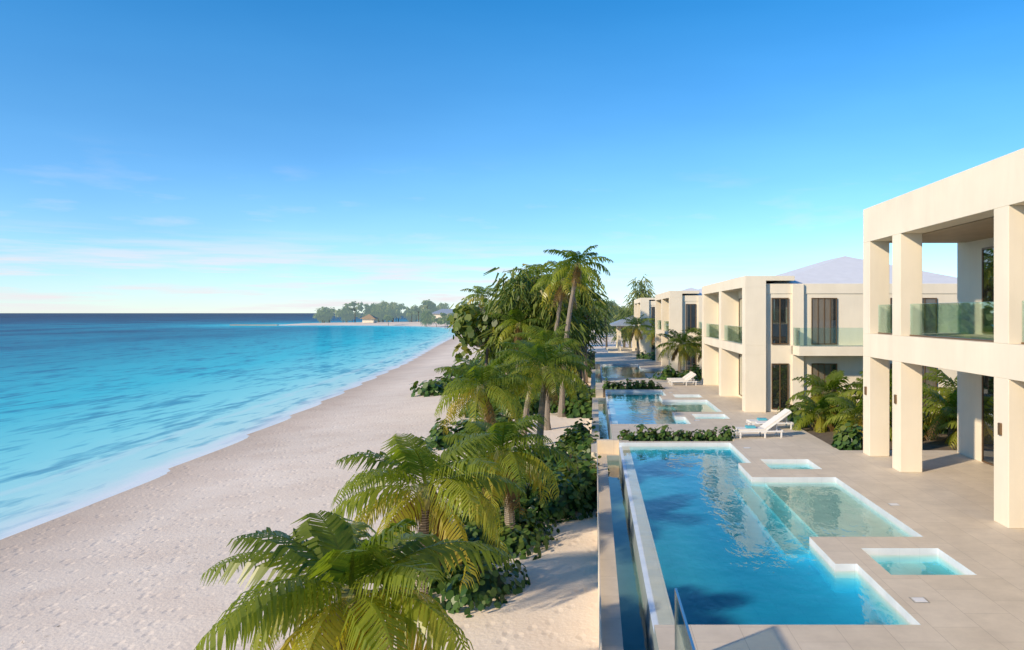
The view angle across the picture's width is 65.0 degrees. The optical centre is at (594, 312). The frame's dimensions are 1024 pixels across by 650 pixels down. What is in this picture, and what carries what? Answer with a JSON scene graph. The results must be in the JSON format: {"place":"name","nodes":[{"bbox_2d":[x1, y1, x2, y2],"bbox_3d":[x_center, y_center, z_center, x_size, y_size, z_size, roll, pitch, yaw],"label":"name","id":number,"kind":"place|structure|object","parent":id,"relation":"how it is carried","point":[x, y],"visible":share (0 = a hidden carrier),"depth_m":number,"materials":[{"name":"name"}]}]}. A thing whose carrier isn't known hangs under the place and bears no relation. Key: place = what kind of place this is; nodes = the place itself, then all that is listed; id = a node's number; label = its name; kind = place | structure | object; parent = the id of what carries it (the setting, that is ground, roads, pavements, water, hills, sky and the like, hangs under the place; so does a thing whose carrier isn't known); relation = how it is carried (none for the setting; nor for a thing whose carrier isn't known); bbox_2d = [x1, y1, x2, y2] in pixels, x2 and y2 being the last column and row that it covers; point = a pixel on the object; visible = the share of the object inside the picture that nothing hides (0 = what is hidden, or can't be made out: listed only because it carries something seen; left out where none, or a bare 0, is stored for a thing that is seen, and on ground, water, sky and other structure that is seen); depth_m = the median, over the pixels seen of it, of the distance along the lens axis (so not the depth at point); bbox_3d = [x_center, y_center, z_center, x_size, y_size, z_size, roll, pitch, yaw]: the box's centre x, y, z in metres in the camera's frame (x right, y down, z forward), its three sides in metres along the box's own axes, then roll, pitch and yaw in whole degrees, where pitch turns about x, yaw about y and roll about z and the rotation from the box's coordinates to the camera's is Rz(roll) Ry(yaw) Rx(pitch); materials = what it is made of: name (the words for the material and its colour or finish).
{"place":"outdoors","nodes":[
{"label":"outdoors","id":0,"kind":"place"},
{"bbox_2d":[0,313,454,539],"bbox_3d":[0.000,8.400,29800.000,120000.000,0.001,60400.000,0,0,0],"label":"sea","id":1,"kind":"structure","parent":0,"point":[96,407],"depth_m":92.42,"materials":[{"name":"liquid"}]},
{"bbox_2d":[0,321,631,649],"bbox_3d":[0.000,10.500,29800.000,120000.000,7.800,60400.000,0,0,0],"label":"ground","id":2,"kind":"structure","parent":0,"point":[125,570],"depth_m":27.46,"materials":[{"name":"beige sand"}]},
{"bbox_2d":[194,510,515,649],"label":"palm","id":3,"kind":"object","parent":2,"relation":"on","point":[338,554],"visible":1,"depth_m":11.29,"materials":[{"name":"green plant"}]},
{"bbox_2d":[360,309,452,322],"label":"distant houses","id":4,"kind":"structure","parent":2,"relation":"on","point":[369,318],"depth_m":573.78,"materials":[{"name":"paint"}]},
{"bbox_2d":[324,433,526,601],"bbox_3d":[-4.082,5.207,18.989,4.864,4.533,4.737,0,0,0],"label":"palm","id":5,"kind":"object","parent":2,"relation":"on","point":[456,489],"visible":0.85,"depth_m":18.55,"materials":[{"name":"green plant"}]},
{"bbox_2d":[312,299,632,331],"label":"headland trees","id":6,"kind":"object","parent":2,"relation":"on","point":[382,311],"visible":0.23,"depth_m":609.80,"materials":[{"name":"green plant"}]},
{"bbox_2d":[434,354,534,451],"bbox_3d":[-4.934,4.657,36.287,4.646,5.598,4.925,0,0,0],"label":"palm","id":7,"kind":"object","parent":2,"relation":"on","point":[481,397],"visible":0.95,"depth_m":35.72,"materials":[{"name":"green plant"}]},
{"bbox_2d":[390,348,609,617],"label":"shrubs","id":8,"kind":"object","parent":2,"relation":"on","point":[578,492],"visible":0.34,"depth_m":27.68,"materials":[{"name":"green plant"}]},
{"bbox_2d":[440,414,577,530],"bbox_3d":[-3.023,5.288,25.094,4.262,4.188,4.210,0,0,32],"label":"palm","id":9,"kind":"object","parent":2,"relation":"on","point":[502,458],"visible":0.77,"depth_m":24.66,"materials":[{"name":"green plant"}]},
{"bbox_2d":[460,245,613,416],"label":"palms","id":10,"kind":"object","parent":2,"relation":"on","point":[563,268],"visible":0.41,"depth_m":57.78,"materials":[{"name":"green plant"}]},
{"bbox_2d":[499,337,585,447],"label":"palm","id":11,"kind":"object","parent":2,"relation":"on","point":[526,408],"visible":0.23,"depth_m":42.18,"materials":[{"name":"green plant"}]},
{"bbox_2d":[495,339,592,445],"bbox_3d":[-2.383,4.287,38.027,4.677,6.118,5.221,0,0,0],"label":"palm","id":12,"kind":"object","parent":2,"relation":"on","point":[546,371],"visible":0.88,"depth_m":37.57,"materials":[{"name":"green plant"}]},
{"bbox_2d":[512,324,582,429],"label":"palm","id":13,"kind":"object","parent":2,"relation":"on","point":[547,405],"visible":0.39,"depth_m":48.94,"materials":[{"name":"green plant"}]},
{"bbox_2d":[447,262,655,386],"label":"trees","id":14,"kind":"object","parent":2,"relation":"on","point":[465,320],"visible":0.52,"depth_m":62.05,"materials":[{"name":"green plant"}]},
{"bbox_2d":[607,315,639,352],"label":"pavilion","id":15,"kind":"structure","parent":2,"relation":"on","point":[618,324],"depth_m":116.00,"materials":[{"name":"paint"}]},
{"bbox_2d":[591,353,1023,649],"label":"pool deck","id":16,"kind":"structure","parent":2,"relation":"on","point":[944,498],"depth_m":18.47,"materials":[{"name":"tile"}]},
{"bbox_2d":[634,288,697,353],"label":"villa","id":17,"kind":"object","parent":16,"relation":"on","point":[645,307],"visible":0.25,"depth_m":101.75,"materials":[{"name":"paint"}]},
{"bbox_2d":[667,372,694,383],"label":"lounger","id":18,"kind":"object","parent":16,"relation":"on","point":[685,376],"visible":0.64,"depth_m":58.70,"materials":[{"name":"white plastic"}]},
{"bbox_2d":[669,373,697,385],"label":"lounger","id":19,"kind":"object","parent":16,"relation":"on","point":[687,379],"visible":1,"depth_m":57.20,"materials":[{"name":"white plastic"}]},
{"bbox_2d":[675,588,695,649],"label":"glass fence","id":20,"kind":"object","parent":16,"relation":"on","point":[683,639],"visible":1,"depth_m":11.10,"materials":[{"name":"clear glass"}]},
{"bbox_2d":[655,277,737,371],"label":"villa","id":21,"kind":"object","parent":16,"relation":"on","point":[677,311],"visible":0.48,"depth_m":69.96,"materials":[{"name":"paint"}]},
{"bbox_2d":[745,418,766,432],"bbox_3d":[7.185,4.965,34.604,0.784,0.470,3.078,0,0,22],"label":"side table and towels","id":22,"kind":"object","parent":16,"relation":"on","point":[760,421],"visible":0.7,"depth_m":34.59,"materials":[{"name":"white fabric"}]},
{"bbox_2d":[733,415,783,437],"bbox_3d":[6.900,4.771,33.500,2.000,0.857,0.720,0,0,-6],"label":"lounger","id":23,"kind":"object","parent":16,"relation":"on","point":[773,421],"visible":0.95,"depth_m":33.26,"materials":[{"name":"white plastic"}]},
{"bbox_2d":[746,408,793,428],"bbox_3d":[7.900,4.771,35.900,2.000,0.857,0.720,0,0,-6],"label":"lounger","id":24,"kind":"object","parent":16,"relation":"on","point":[784,414],"visible":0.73,"depth_m":35.76,"materials":[{"name":"white plastic"}]},
{"bbox_2d":[602,350,947,449],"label":"planter shrubs","id":25,"kind":"object","parent":16,"relation":"on","point":[845,438],"visible":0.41,"depth_m":32.93,"materials":[{"name":"green plant"}]},
{"bbox_2d":[595,366,965,649],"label":"pool water","id":26,"kind":"structure","parent":16,"relation":"on","point":[724,539],"depth_m":19.17,"materials":[{"name":"blue liquid"}]},
{"bbox_2d":[619,314,956,448],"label":"palm plants","id":27,"kind":"object","parent":16,"relation":"on","point":[822,412],"visible":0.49,"depth_m":36.07,"materials":[{"name":"green plant"}]},
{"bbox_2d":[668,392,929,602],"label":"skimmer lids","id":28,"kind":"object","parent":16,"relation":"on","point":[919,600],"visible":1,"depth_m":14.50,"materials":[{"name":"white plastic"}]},
{"bbox_2d":[702,256,956,411],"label":"villa","id":29,"kind":"object","parent":16,"relation":"on","point":[766,340],"visible":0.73,"depth_m":42.00,"materials":[{"name":"paint"}]},
{"bbox_2d":[863,148,1023,527],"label":"villa","id":30,"kind":"object","parent":16,"relation":"on","point":[973,336],"visible":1,"depth_m":25.00,"materials":[{"name":"paint"}]},
{"bbox_2d":[0,0,1023,312],"label":"sky","id":31,"kind":"structure","parent":0,"point":[157,156],"materials":[{"name":"blue"}]}
]}

